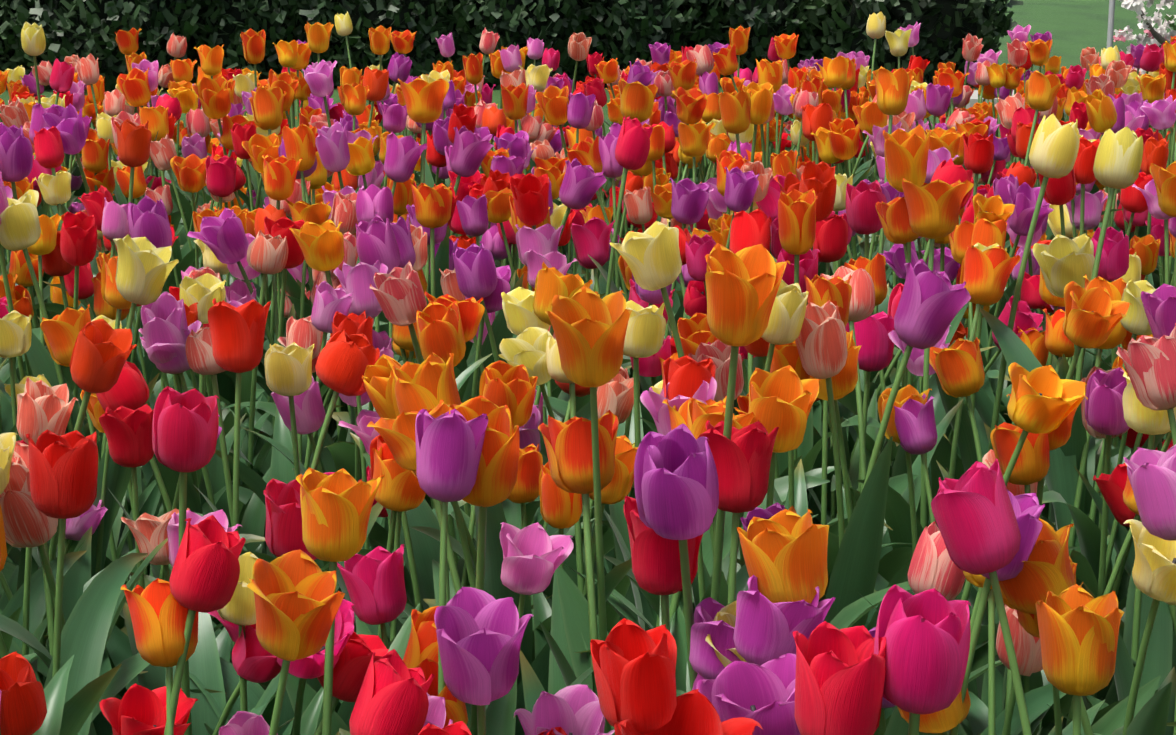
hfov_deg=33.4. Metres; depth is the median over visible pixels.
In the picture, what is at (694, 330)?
tulip
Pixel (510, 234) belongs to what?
tulip
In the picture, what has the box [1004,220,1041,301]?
tulip
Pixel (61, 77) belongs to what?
tulip
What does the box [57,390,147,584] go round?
tulip
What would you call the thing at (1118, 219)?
tulip
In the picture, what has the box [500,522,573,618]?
tulip
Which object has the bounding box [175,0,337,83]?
thuja hedge
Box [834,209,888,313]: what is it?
tulip
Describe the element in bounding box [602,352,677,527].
tulip
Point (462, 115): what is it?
tulip
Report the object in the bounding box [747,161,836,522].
tulip
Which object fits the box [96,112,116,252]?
tulip
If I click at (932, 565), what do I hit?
tulip
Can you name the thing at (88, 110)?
tulip
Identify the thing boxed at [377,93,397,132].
tulip
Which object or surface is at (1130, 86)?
tulip
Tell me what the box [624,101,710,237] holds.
tulip
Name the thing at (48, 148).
tulip
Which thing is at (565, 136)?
tulip
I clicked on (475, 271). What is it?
tulip
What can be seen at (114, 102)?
tulip
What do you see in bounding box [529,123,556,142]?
tulip
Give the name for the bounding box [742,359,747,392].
tulip
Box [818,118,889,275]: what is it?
tulip
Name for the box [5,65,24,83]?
tulip
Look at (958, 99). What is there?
tulip
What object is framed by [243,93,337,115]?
tulip
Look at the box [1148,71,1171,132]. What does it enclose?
tulip
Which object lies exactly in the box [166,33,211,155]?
tulip
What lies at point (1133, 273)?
tulip
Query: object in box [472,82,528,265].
tulip
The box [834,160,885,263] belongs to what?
tulip
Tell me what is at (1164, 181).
tulip
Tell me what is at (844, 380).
tulip
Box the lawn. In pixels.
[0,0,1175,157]
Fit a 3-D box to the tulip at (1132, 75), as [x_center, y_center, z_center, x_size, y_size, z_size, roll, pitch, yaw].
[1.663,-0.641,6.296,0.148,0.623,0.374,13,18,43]
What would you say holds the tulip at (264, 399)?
on the bed soil
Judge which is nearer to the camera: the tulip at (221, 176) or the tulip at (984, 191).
the tulip at (221, 176)
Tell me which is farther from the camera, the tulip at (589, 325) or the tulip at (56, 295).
the tulip at (56, 295)
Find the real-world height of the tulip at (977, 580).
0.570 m
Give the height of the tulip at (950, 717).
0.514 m
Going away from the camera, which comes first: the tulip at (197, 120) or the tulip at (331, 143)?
the tulip at (331, 143)
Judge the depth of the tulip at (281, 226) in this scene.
3.14 m
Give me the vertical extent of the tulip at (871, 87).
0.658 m
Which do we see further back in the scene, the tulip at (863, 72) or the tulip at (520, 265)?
the tulip at (863, 72)
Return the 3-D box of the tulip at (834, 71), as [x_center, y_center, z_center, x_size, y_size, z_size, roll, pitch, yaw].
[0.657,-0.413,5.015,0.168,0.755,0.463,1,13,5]
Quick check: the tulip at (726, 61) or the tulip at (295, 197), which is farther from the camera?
the tulip at (726, 61)
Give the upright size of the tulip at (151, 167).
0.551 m
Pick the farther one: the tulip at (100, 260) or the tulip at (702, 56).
the tulip at (702, 56)
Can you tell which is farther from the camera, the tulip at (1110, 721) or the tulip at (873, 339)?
the tulip at (873, 339)
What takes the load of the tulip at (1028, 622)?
on the bed soil
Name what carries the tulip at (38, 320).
on the bed soil
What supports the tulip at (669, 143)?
on the bed soil
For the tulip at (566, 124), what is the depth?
5.95 m
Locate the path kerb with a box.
[966,97,1068,116]
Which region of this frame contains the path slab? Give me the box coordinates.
[971,90,1013,96]
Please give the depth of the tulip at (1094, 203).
3.67 m
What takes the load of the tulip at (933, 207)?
on the bed soil
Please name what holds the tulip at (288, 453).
on the bed soil
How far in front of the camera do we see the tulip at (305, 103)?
6.05 m
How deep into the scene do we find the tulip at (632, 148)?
3.38 m
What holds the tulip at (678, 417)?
on the bed soil
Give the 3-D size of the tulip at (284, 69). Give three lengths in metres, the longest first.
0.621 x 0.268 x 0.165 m
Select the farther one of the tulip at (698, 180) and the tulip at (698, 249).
the tulip at (698, 180)
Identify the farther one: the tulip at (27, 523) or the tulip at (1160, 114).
the tulip at (1160, 114)
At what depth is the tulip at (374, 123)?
5.37 m
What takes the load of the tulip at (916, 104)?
on the bed soil
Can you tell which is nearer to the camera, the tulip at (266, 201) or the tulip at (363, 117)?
the tulip at (266, 201)
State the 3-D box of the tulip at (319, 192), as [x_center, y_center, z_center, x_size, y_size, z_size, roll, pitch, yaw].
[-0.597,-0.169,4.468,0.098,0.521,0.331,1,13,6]
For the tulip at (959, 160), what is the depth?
4.45 m
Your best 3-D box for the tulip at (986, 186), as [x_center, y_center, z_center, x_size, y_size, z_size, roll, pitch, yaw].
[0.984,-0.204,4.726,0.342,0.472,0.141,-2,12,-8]
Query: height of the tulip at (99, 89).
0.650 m
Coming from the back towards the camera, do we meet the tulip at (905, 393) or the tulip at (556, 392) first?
the tulip at (556, 392)
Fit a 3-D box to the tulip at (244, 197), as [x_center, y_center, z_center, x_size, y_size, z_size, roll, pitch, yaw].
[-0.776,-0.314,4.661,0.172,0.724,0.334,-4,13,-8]
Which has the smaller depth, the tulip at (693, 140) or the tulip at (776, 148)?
the tulip at (693, 140)
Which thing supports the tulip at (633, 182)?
on the bed soil
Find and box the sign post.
[1106,0,1114,48]
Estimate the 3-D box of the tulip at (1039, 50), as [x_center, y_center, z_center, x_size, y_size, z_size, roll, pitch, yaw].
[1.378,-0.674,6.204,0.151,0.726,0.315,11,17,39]
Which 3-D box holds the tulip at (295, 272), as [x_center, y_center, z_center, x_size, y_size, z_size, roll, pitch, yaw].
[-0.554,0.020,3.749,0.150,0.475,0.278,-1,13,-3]
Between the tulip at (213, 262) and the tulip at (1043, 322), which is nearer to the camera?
the tulip at (213, 262)
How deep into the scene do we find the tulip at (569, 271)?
4.58 m
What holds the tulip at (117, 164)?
on the bed soil
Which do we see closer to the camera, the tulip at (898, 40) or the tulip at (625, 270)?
the tulip at (625, 270)
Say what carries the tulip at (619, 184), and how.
on the bed soil
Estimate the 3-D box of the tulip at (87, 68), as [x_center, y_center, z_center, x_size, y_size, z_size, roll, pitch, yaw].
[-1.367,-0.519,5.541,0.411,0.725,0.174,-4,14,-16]
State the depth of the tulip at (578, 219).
4.13 m
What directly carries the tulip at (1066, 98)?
on the bed soil
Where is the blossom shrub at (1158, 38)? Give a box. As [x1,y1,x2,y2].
[1113,0,1175,73]
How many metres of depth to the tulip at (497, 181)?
3.75 m
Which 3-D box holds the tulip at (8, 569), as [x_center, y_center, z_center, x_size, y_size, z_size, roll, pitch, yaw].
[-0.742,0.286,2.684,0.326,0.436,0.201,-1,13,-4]
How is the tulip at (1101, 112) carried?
on the bed soil
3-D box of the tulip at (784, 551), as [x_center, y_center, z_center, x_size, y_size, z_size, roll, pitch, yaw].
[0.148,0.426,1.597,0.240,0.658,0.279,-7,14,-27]
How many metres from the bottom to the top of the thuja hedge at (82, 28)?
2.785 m
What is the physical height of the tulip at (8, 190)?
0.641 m
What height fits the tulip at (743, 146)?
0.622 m
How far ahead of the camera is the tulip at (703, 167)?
5.62 m
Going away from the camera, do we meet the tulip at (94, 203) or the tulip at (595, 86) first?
the tulip at (94, 203)
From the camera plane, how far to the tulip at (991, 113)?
6.70 m
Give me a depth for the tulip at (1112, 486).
2.15 m
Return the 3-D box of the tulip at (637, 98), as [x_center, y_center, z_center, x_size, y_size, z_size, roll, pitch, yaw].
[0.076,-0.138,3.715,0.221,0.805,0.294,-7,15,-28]
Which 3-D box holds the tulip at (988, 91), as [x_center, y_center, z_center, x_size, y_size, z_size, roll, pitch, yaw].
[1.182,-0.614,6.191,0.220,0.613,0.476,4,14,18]
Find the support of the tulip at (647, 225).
on the bed soil
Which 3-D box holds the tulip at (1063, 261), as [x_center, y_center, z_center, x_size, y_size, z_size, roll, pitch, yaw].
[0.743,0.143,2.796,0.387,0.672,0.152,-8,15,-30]
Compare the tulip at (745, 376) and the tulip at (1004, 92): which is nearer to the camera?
the tulip at (745, 376)
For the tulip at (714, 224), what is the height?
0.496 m
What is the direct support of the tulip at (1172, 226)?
on the bed soil
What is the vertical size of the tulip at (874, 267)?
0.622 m
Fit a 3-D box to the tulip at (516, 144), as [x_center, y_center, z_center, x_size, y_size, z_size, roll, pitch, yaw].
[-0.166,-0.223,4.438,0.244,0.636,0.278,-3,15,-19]
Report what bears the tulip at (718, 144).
on the bed soil
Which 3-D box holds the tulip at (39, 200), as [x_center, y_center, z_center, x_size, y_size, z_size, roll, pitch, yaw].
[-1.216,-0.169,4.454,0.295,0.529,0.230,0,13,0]
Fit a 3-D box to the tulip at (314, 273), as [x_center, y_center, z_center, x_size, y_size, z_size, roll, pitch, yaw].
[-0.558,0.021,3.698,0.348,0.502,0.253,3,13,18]
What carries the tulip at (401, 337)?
on the bed soil
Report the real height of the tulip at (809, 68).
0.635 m
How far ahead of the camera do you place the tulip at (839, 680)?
1.26 m
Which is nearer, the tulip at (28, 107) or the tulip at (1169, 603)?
the tulip at (1169, 603)
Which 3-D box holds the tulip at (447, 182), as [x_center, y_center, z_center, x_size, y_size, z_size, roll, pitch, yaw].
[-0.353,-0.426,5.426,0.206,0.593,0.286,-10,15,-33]
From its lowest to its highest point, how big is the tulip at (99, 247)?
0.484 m
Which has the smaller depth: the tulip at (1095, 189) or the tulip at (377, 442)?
the tulip at (377, 442)
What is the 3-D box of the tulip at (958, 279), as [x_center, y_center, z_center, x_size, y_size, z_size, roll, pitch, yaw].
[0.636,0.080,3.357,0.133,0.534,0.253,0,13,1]
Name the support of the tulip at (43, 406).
on the bed soil
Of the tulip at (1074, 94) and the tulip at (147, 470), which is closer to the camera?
the tulip at (147, 470)
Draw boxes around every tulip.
[0,70,9,122]
[0,97,59,229]
[0,123,40,382]
[0,146,51,302]
[0,172,74,440]
[0,186,12,275]
[0,189,137,467]
[0,214,95,436]
[0,266,83,354]
[0,273,18,383]
[0,296,11,433]
[0,310,57,649]
[0,327,46,382]
[0,358,18,565]
[0,432,37,672]
[0,440,163,598]
[0,462,225,734]
[0,505,73,734]
[0,526,91,686]
[0,606,46,660]
[0,631,149,721]
[0,651,46,734]
[2,180,7,264]
[2,457,85,648]
[3,177,60,345]
[3,250,43,383]
[4,374,156,585]
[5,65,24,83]
[5,284,33,376]
[6,249,9,273]
[6,542,11,554]
[7,80,22,100]
[7,253,131,614]
[9,82,29,101]
[9,441,167,689]
[10,422,16,432]
[11,91,33,101]
[16,95,33,104]
[16,377,147,674]
[17,500,107,648]
[20,72,43,96]
[21,22,80,212]
[23,121,68,213]
[23,653,36,659]
[24,100,37,120]
[24,271,51,302]
[26,429,147,734]
[27,158,99,297]
[29,102,93,295]
[30,403,222,699]
[31,60,81,155]
[31,314,49,328]
[32,234,264,577]
[32,235,130,361]
[33,126,63,313]
[33,156,61,280]
[34,168,70,314]
[34,272,96,309]
[35,94,117,203]
[37,191,41,205]
[37,197,153,470]
[39,319,136,683]
[40,304,232,629]
[41,58,74,207]
[42,103,182,253]
[42,230,102,459]
[43,252,114,309]
[46,415,221,697]
[48,116,91,282]
[48,119,174,389]
[49,230,104,297]
[50,277,80,307]
[53,81,85,197]
[53,91,72,167]
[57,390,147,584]
[59,138,109,252]
[59,664,121,734]
[60,211,98,437]
[60,212,138,312]
[61,166,66,213]
[63,263,146,485]
[64,54,117,159]
[68,202,84,213]
[71,129,97,172]
[71,174,82,190]
[73,53,174,202]
[73,72,77,82]
[78,105,138,166]
[78,189,145,355]
[80,156,154,198]
[81,185,173,475]
[82,95,102,127]
[84,166,181,248]
[84,328,164,503]
[87,75,104,103]
[91,272,141,466]
[91,315,160,575]
[92,108,112,155]
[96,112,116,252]
[96,239,108,253]
[96,361,261,659]
[99,683,197,734]
[103,88,125,193]
[106,508,189,689]
[111,111,194,261]
[111,160,126,184]
[113,154,152,203]
[115,28,141,54]
[116,84,137,113]
[116,166,168,291]
[117,68,160,172]
[120,298,371,646]
[120,578,197,734]
[121,326,247,635]
[123,509,241,690]
[125,52,181,125]
[126,323,262,526]
[128,195,261,449]
[129,328,382,662]
[131,227,178,409]
[132,59,158,178]
[136,304,168,386]
[139,86,198,205]
[139,105,194,283]
[140,320,270,552]
[141,87,157,107]
[141,292,228,523]
[142,162,147,172]
[145,184,179,287]
[146,154,206,352]
[146,175,171,190]
[147,93,165,174]
[150,133,232,299]
[150,273,245,576]
[152,386,293,734]
[155,94,185,247]
[158,64,175,94]
[158,113,175,176]
[164,132,210,180]
[164,515,245,734]
[165,133,206,231]
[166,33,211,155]
[166,215,201,289]
[167,179,208,207]
[168,79,196,211]
[169,154,234,274]
[169,278,269,485]
[170,58,196,156]
[170,206,247,301]
[171,103,251,197]
[172,120,213,143]
[172,125,233,247]
[179,127,187,156]
[180,200,213,246]
[181,266,203,279]
[182,233,260,403]
[184,80,234,208]
[184,302,252,528]
[186,108,209,193]
[186,208,286,378]
[187,207,329,425]
[187,216,329,554]
[188,267,221,391]
[189,79,267,200]
[189,183,206,231]
[189,475,394,734]
[192,75,269,284]
[193,179,237,242]
[194,45,223,137]
[194,239,264,398]
[195,342,313,550]
[197,65,221,108]
[199,113,307,268]
[199,144,236,268]
[204,114,227,195]
[204,599,353,734]
[206,155,270,305]
[207,88,267,211]
[207,138,219,153]
[208,610,238,642]
[210,68,235,146]
[213,624,293,734]
[215,114,257,208]
[215,376,382,571]
[217,552,323,734]
[219,711,339,734]
[220,154,387,414]
[220,300,289,430]
[221,231,357,442]
[222,187,261,208]
[222,205,269,355]
[224,69,244,107]
[224,122,271,286]
[225,279,256,410]
[230,196,289,322]
[230,271,397,476]
[232,316,322,504]
[233,73,263,184]
[233,90,243,105]
[233,164,262,278]
[236,157,242,166]
[237,83,267,210]
[239,230,342,553]
[240,28,265,191]
[240,68,259,167]
[240,465,387,570]
[241,391,384,527]
[242,133,285,319]
[242,337,336,474]
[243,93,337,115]
[243,185,265,211]
[245,209,269,397]
[247,549,344,734]
[248,86,286,134]
[251,133,317,279]
[253,173,271,280]
[254,204,328,411]
[254,228,280,401]
[255,69,298,208]
[256,171,262,208]
[256,179,310,341]
[257,199,402,442]
[258,472,334,686]
[259,446,425,712]
[262,78,332,185]
[262,269,318,398]
[263,134,282,190]
[263,197,269,208]
[263,263,333,422]
[264,123,335,441]
[267,281,352,570]
[273,40,297,128]
[278,119,288,135]
[278,136,359,439]
[280,192,358,319]
[280,287,309,318]
[280,544,406,734]
[281,67,296,124]
[283,109,289,118]
[287,70,302,126]
[289,219,360,478]
[290,184,399,438]
[290,284,373,472]
[291,42,311,126]
[293,76,311,125]
[296,39,306,77]
[296,185,363,411]
[296,467,383,734]
[299,106,324,126]
[302,60,384,179]
[303,100,308,107]
[304,22,333,62]
[304,333,332,463]
[305,151,326,289]
[306,132,426,335]
[307,182,339,269]
[308,61,331,67]
[308,95,331,180]
[308,113,333,202]
[309,170,333,204]
[310,121,349,204]
[314,631,388,734]
[328,104,375,183]
[329,91,396,132]
[329,102,344,122]
[332,214,523,428]
[332,310,466,632]
[333,169,357,190]
[333,260,491,538]
[334,11,379,124]
[337,82,358,106]
[337,265,510,508]
[337,341,421,430]
[337,435,401,641]
[338,409,551,703]
[339,395,593,734]
[340,66,361,85]
[340,83,368,130]
[340,114,358,130]
[345,135,374,189]
[346,130,378,192]
[349,649,434,734]
[350,128,372,146]
[350,402,474,635]
[356,214,433,508]
[358,120,383,178]
[358,127,379,155]
[358,142,492,189]
[358,160,383,187]
[360,75,383,164]
[360,329,393,642]
[362,67,388,127]
[362,354,611,632]
[363,125,418,186]
[367,65,379,69]
[367,400,487,729]
[368,25,390,70]
[369,260,476,580]
[369,292,594,610]
[369,521,412,606]
[374,52,411,160]
[374,104,382,122]
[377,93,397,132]
[378,81,389,152]
[379,103,407,133]
[379,131,403,186]
[381,77,498,357]
[386,360,593,638]
[387,174,414,361]
[387,603,438,667]
[389,83,413,137]
[389,221,395,350]
[390,30,416,134]
[392,322,420,361]
[392,352,631,734]
[393,214,397,222]
[396,86,442,180]
[396,409,475,603]
[401,198,414,223]
[402,74,421,135]
[404,443,550,663]
[406,115,426,140]
[406,205,447,360]
[410,183,516,374]
[410,224,474,370]
[411,405,594,599]
[412,80,478,179]
[412,184,458,362]
[413,130,432,179]
[414,150,428,180]
[414,658,467,727]
[415,75,465,183]
[415,409,516,734]
[416,105,475,186]
[416,106,443,173]
[416,301,539,585]
[417,269,469,380]
[418,721,471,734]
[421,70,449,82]
[423,693,452,727]
[425,127,510,283]
[426,131,446,185]
[428,126,491,303]
[429,238,472,360]
[432,116,457,236]
[432,172,471,237]
[433,60,452,119]
[434,587,533,734]
[435,32,454,62]
[439,268,483,373]
[443,80,455,110]
[445,104,465,116]
[445,145,460,236]
[448,103,476,236]
[448,170,483,235]
[449,205,466,234]
[449,235,475,248]
[453,69,466,85]
[453,241,589,499]
[454,312,494,401]
[455,89,480,173]
[456,194,515,290]
[460,380,614,554]
[463,52,483,173]
[464,90,481,171]
[467,98,501,235]
[468,173,487,238]
[468,183,484,198]
[472,75,484,92]
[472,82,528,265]
[475,262,592,524]
[475,373,633,590]
[477,187,516,284]
[479,27,499,68]
[480,103,547,170]
[481,83,495,103]
[481,147,512,278]
[481,225,511,262]
[482,105,506,267]
[483,50,510,173]
[483,169,510,228]
[491,155,526,266]
[494,124,518,150]
[494,130,585,276]
[497,220,516,281]
[498,327,607,575]
[499,44,535,173]
[500,68,560,204]
[500,109,514,131]
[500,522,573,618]
[501,46,527,72]
[501,287,549,335]
[503,173,524,280]
[508,195,542,363]
[509,207,561,397]
[510,173,630,385]
[511,143,536,255]
[514,684,614,734]
[515,224,589,424]
[516,148,619,270]
[517,258,524,278]
[517,266,605,297]
[518,114,543,141]
[520,64,552,172]
[520,650,705,712]
[523,85,535,172]
[524,248,576,288]
[527,37,543,65]
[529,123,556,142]
[530,139,562,253]
[530,389,543,526]
[533,462,684,696]
[534,166,565,199]
[535,76,563,198]
[535,85,578,270]
[535,156,567,173]
[538,372,643,570]
[538,410,618,696]
[538,727,566,734]
[539,398,754,686]
[542,48,559,70]
[543,279,674,435]
[543,335,630,632]
[543,335,670,432]
[543,443,634,592]
[545,285,676,734]
[547,325,592,518]
[549,130,564,152]
[549,180,581,276]
[550,203,571,229]
[551,382,558,390]
[552,121,569,156]
[553,73,571,127]
[555,126,570,201]
[555,243,789,692]
[558,87,583,205]
[558,158,631,368]
[558,211,575,253]
[562,230,629,255]
[563,122,620,259]
[564,300,829,624]
[565,126,592,240]
[565,512,721,627]
[566,136,655,378]
[566,240,572,267]
[567,92,609,282]
[567,201,635,273]
[568,32,591,93]
[569,203,597,287]
[570,217,630,374]
[571,99,603,236]
[571,367,628,542]
[575,396,748,652]
[576,79,602,185]
[580,205,612,290]
[582,175,635,280]
[583,77,633,230]
[583,435,637,595]
[585,76,604,85]
[586,52,607,133]
[588,255,650,385]
[589,190,601,273]
[590,87,707,279]
[590,132,629,298]
[590,618,676,732]
[593,230,619,291]
[594,365,910,629]
[595,58,621,188]
[595,60,653,204]
[595,97,622,206]
[595,126,601,137]
[595,134,639,229]
[598,174,619,284]
[602,186,622,234]
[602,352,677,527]
[604,69,624,126]
[604,355,715,630]
[604,377,727,617]
[605,116,652,295]
[606,85,619,98]
[607,65,619,85]
[610,78,675,377]
[610,219,911,581]
[614,202,757,313]
[614,281,671,552]
[614,689,762,734]
[615,179,623,237]
[618,171,643,255]
[618,255,683,395]
[619,123,664,255]
[619,202,657,286]
[620,229,645,241]
[621,72,627,81]
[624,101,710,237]
[624,186,652,232]
[624,496,702,631]
[628,160,651,230]
[630,367,656,393]
[633,346,756,432]
[634,70,660,229]
[634,312,834,505]
[634,423,718,690]
[635,58,651,67]
[637,119,649,230]
[639,264,695,390]
[642,167,670,201]
[649,42,670,64]
[650,62,668,72]
[650,121,675,174]
[650,183,673,226]
[651,380,662,394]
[654,70,675,112]
[654,97,676,182]
[655,152,687,229]
[658,59,696,221]
[660,218,688,228]
[661,140,683,217]
[664,111,684,136]
[664,172,799,414]
[664,178,709,338]
[667,225,690,337]
[668,49,681,64]
[670,78,700,182]
[670,332,842,490]
[672,228,722,314]
[673,84,704,180]
[675,137,685,178]
[676,121,715,305]
[678,146,701,179]
[680,90,737,183]
[681,46,698,173]
[681,76,769,176]
[681,77,733,177]
[681,92,723,178]
[683,157,701,177]
[683,280,706,316]
[685,234,715,298]
[686,44,713,75]
[686,420,778,692]
[688,339,846,613]
[689,124,710,228]
[689,132,732,232]
[689,597,740,678]
[690,81,773,234]
[690,209,710,231]
[692,280,868,621]
[694,81,713,181]
[696,653,799,734]
[697,62,719,176]
[697,118,703,183]
[699,71,718,181]
[702,92,720,177]
[702,119,726,134]
[704,42,728,166]
[705,178,730,211]
[705,600,746,666]
[706,131,728,180]
[706,199,721,219]
[707,78,750,161]
[707,342,817,579]
[708,216,721,232]
[713,44,737,91]
[714,150,745,214]
[718,90,751,154]
[721,213,736,249]
[722,337,892,560]
[724,167,758,370]
[727,140,751,159]
[728,124,753,143]
[728,149,761,162]
[729,26,749,77]
[729,300,910,630]
[730,208,812,505]
[733,575,835,665]
[734,68,787,120]
[735,393,785,503]
[736,509,828,603]
[740,161,772,212]
[740,248,819,395]
[740,502,784,531]
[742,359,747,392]
[743,356,762,388]
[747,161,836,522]
[748,125,765,151]
[752,66,757,83]
[755,59,783,167]
[756,174,795,225]
[760,99,774,167]
[763,118,775,152]
[764,120,786,161]
[768,37,781,61]
[769,115,781,166]
[769,121,792,151]
[769,341,876,592]
[770,150,855,265]
[770,217,781,258]
[772,132,791,152]
[773,84,795,153]
[773,259,995,649]
[774,33,798,70]
[774,92,777,153]
[777,188,879,500]
[781,59,790,121]
[784,66,817,152]
[785,67,807,151]
[785,506,891,734]
[790,93,822,157]
[791,120,809,161]
[792,88,818,167]
[793,621,885,734]
[794,398,855,522]
[795,87,822,146]
[796,165,804,180]
[797,155,814,168]
[798,56,841,120]
[800,77,868,175]
[800,141,821,163]
[801,103,879,263]
[804,274,985,664]
[806,59,822,70]
[807,69,827,90]
[808,414,835,523]
[810,330,981,625]
[810,349,901,523]
[811,127,892,284]
[813,180,995,457]
[813,214,901,436]
[813,327,845,433]
[814,55,873,234]
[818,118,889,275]
[820,266,963,582]
[822,88,842,173]
[824,362,1087,733]
[827,124,945,518]
[829,211,852,274]
[830,67,913,387]
[831,311,919,517]
[832,51,852,59]
[832,88,850,112]
[833,110,862,253]
[833,173,852,269]
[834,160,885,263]
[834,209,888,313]
[837,58,855,176]
[837,105,843,118]
[839,231,855,266]
[841,93,873,178]
[841,156,877,171]
[842,119,870,181]
[843,110,915,262]
[844,68,859,172]
[844,253,892,476]
[846,134,918,258]
[850,51,869,69]
[851,90,873,170]
[851,95,876,186]
[851,98,868,168]
[852,101,892,289]
[855,64,868,162]
[855,136,868,157]
[856,12,885,164]
[856,178,1076,617]
[859,86,868,97]
[859,132,872,181]
[861,595,1160,734]
[862,121,904,287]
[863,81,876,182]
[863,179,899,372]
[866,69,877,86]
[867,80,875,100]
[868,138,879,181]
[869,321,967,402]
[869,627,938,734]
[870,141,876,158]
[874,384,931,594]
[874,584,970,734]
[875,197,957,526]
[876,155,905,284]
[877,183,927,286]
[879,179,904,246]
[879,241,1016,333]
[885,29,912,68]
[885,240,926,275]
[887,193,1015,384]
[887,283,930,525]
[888,325,950,526]
[889,132,993,270]
[889,161,1036,295]
[891,587,1065,734]
[893,217,1011,415]
[894,236,922,344]
[894,393,968,734]
[895,157,973,389]
[897,688,970,734]
[900,22,920,55]
[900,303,989,386]
[905,67,924,83]
[905,89,939,248]
[907,521,1002,682]
[908,55,929,70]
[909,81,927,93]
[911,85,931,129]
[911,119,928,130]
[916,121,987,255]
[916,131,1006,255]
[918,187,987,253]
[919,147,958,259]
[921,247,959,280]
[924,83,979,249]
[925,238,953,283]
[926,126,964,284]
[929,337,987,606]
[930,121,980,179]
[931,243,1006,498]
[931,459,1031,734]
[934,67,958,111]
[934,113,1079,472]
[935,215,1010,380]
[937,71,980,186]
[938,61,955,115]
[940,115,945,123]
[943,296,1043,458]
[945,85,973,123]
[946,108,974,130]
[948,91,963,165]
[948,220,973,332]
[949,244,1020,478]
[950,489,1044,734]
[953,195,987,284]
[956,264,969,339]
[959,182,1075,396]
[959,207,963,218]
[960,33,983,108]
[960,462,1157,734]
[961,309,1130,492]
[962,118,1010,249]
[962,449,1037,676]
[963,107,987,121]
[963,571,1104,734]
[964,61,977,107]
[965,281,1131,720]
[966,326,1048,457]
[967,604,1062,734]
[973,84,979,102]
[973,101,991,118]
[975,60,1009,167]
[975,269,1120,443]
[977,49,1013,158]
[977,184,989,191]
[978,63,1006,185]
[978,84,995,102]
[980,274,1126,555]
[981,159,1005,185]
[981,394,1143,727]
[983,116,999,185]
[987,134,1009,184]
[987,185,993,197]
[989,70,1122,310]
[989,102,997,118]
[990,422,1052,734]
[993,174,1018,290]
[994,86,1012,136]
[995,92,1024,162]
[996,67,1023,136]
[996,604,1042,734]
[998,166,1030,177]
[999,124,1031,166]
[999,280,1113,422]
[999,518,1092,734]
[1000,272,1047,423]
[1003,67,1024,168]
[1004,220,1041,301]
[1004,305,1070,414]
[1005,232,1009,253]
[1006,39,1052,168]
[1006,203,1049,387]
[1007,38,1027,165]
[1007,128,1035,187]
[1008,25,1030,42]
[1009,48,1031,161]
[1009,181,1094,321]
[1010,239,1051,384]
[1011,107,1041,311]
[1011,247,1045,332]
[1013,80,1023,95]
[1016,121,1051,320]
[1016,556,1082,734]
[1019,70,1037,162]
[1030,31,1051,74]
[1032,233,1130,518]
[1035,96,1057,186]
[1036,584,1123,734]
[1037,232,1046,327]
[1038,167,1117,376]
[1038,275,1111,367]
[1042,56,1060,73]
[1042,135,1095,324]
[1042,366,1128,609]
[1044,71,1067,83]
[1044,226,1128,485]
[1046,222,1054,239]
[1047,204,1079,239]
[1047,601,1175,734]
[1048,126,1142,531]
[1050,135,1118,239]
[1052,252,1140,369]
[1055,97,1065,120]
[1056,85,1067,101]
[1059,120,1096,230]
[1061,66,1068,78]
[1062,431,1173,729]
[1063,81,1067,121]
[1064,47,1098,119]
[1064,86,1086,194]
[1065,64,1086,89]
[1066,190,1108,367]
[1069,101,1087,129]
[1069,110,1144,238]
[1070,433,1142,622]
[1071,137,1099,379]
[1071,183,1078,238]
[1074,284,1175,576]
[1076,367,1129,699]
[1077,208,1147,235]
[1077,231,1094,238]
[1078,79,1088,93]
[1078,129,1118,230]
[1083,372,1175,734]
[1085,73,1114,192]
[1085,120,1101,138]
[1085,349,1163,440]
[1086,88,1146,248]
[1086,695,1107,710]
[1088,63,1105,76]
[1089,280,1155,522]
[1090,91,1121,227]
[1093,94,1124,231]
[1093,217,1175,366]
[1093,323,1175,734]
[1093,350,1164,602]
[1093,463,1175,671]
[1095,180,1104,189]
[1095,248,1145,358]
[1095,432,1168,579]
[1098,191,1117,227]
[1101,45,1119,69]
[1104,188,1174,275]
[1105,60,1131,88]
[1108,172,1152,349]
[1109,234,1159,354]
[1112,161,1175,446]
[1114,202,1134,231]
[1115,88,1123,93]
[1118,50,1135,66]
[1119,428,1148,530]
[1121,77,1174,150]
[1121,92,1143,104]
[1121,331,1161,453]
[1122,519,1175,734]
[1124,444,1175,540]
[1125,100,1148,129]
[1128,72,1143,78]
[1130,44,1150,127]
[1130,68,1141,75]
[1132,179,1173,284]
[1135,73,1165,132]
[1135,127,1174,285]
[1140,44,1163,73]
[1140,95,1175,167]
[1140,136,1168,286]
[1145,216,1170,284]
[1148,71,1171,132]
[1152,272,1159,288]
[1154,131,1170,264]
[1155,439,1172,449]
[1159,63,1175,164]
[1161,40,1175,62]
[1163,41,1175,141]
[1164,88,1175,163]
[1167,722,1175,726]
[1169,231,1175,257]
[1169,256,1172,284]
[1170,131,1172,156]
[1171,126,1175,160]
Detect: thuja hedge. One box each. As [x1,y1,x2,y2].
[0,0,44,87]
[0,0,228,91]
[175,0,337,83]
[283,0,478,86]
[426,0,602,89]
[563,0,728,86]
[683,0,847,84]
[795,0,1022,88]
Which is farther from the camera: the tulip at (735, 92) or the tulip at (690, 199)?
the tulip at (735, 92)
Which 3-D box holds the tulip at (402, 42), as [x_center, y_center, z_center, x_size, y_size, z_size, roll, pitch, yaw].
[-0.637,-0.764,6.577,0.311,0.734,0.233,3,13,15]

